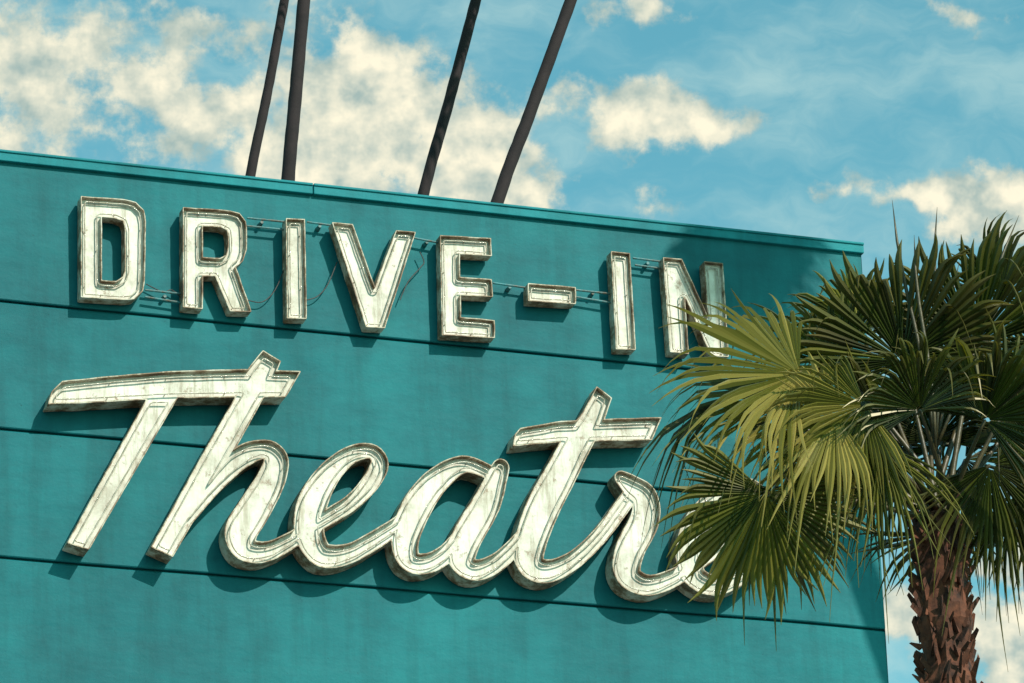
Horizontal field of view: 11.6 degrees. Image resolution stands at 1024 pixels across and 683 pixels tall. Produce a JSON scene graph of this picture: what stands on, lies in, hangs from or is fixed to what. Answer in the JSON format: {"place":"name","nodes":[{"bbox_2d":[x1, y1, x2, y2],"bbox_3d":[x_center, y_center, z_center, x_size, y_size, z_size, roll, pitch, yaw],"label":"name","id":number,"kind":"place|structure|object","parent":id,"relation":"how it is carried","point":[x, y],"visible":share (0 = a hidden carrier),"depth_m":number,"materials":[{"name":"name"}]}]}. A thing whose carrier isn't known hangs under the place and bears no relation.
{"place":"outdoors","nodes":[
{"label":"outdoors","id":0,"kind":"place"},
{"bbox_2d":[0,0,1023,682],"label":"sky","id":1,"kind":"structure","parent":0,"point":[809,118],"materials":[{"name":"blue"}]},
{"label":"ground","id":2,"kind":"structure","parent":0,"visible":0},
{"bbox_2d":[245,0,288,176],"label":"pole","id":3,"kind":"object","parent":2,"relation":"on","point":[257,139],"visible":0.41,"depth_m":67.73,"materials":[{"name":"brown metal"}]},
{"bbox_2d":[281,0,309,180],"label":"pole","id":4,"kind":"object","parent":2,"relation":"on","point":[295,99],"visible":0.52,"depth_m":64.39,"materials":[{"name":"brown metal"}]},
{"bbox_2d":[0,162,887,682],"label":"front wall","id":5,"kind":"structure","parent":2,"relation":"on","point":[410,394],"depth_m":39.26,"materials":[{"name":"teal paint"}]},
{"bbox_2d":[43,350,762,602],"bbox_3d":[-0.783,1.039,39.195,5.864,1.768,0.210,6,-24,-18],"label":"theatre script sign","id":6,"kind":"object","parent":5,"relation":"attached to","point":[223,461],"visible":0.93,"depth_m":38.94,"materials":[{"name":"metal"}]},
{"bbox_2d":[77,196,728,358],"bbox_3d":[-0.726,-0.450,39.882,5.573,0.895,0.150,6,-24,-18],"label":"drive in sign","id":7,"kind":"object","parent":5,"relation":"attached to","point":[372,302],"visible":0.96,"depth_m":39.69,"materials":[{"name":"metal"}]},
{"bbox_2d":[418,0,480,194],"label":"pole","id":8,"kind":"object","parent":2,"relation":"on","point":[447,105],"visible":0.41,"depth_m":70.92,"materials":[{"name":"black metal"}]},
{"bbox_2d":[491,0,576,203],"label":"pole","id":9,"kind":"object","parent":2,"relation":"on","point":[529,114],"visible":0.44,"depth_m":66.64,"materials":[{"name":"brown metal"}]},
{"bbox_2d":[626,201,1023,682],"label":"palm tree","id":10,"kind":"object","parent":2,"relation":"on","point":[957,364],"visible":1,"depth_m":29.85,"materials":[{"name":"green plant"}]},
{"bbox_3d":[-10.586,8.011,37.887,26.000,18.061,9.012,6,-24,-18],"label":"side and back walls","id":11,"kind":"object","parent":2,"relation":"on","visible":0},
{"bbox_2d":[0,149,863,254],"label":"coping","id":12,"kind":"object","parent":11,"relation":"on","point":[326,190],"visible":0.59,"depth_m":40.21,"materials":[{"name":"teal metal"}]}
]}

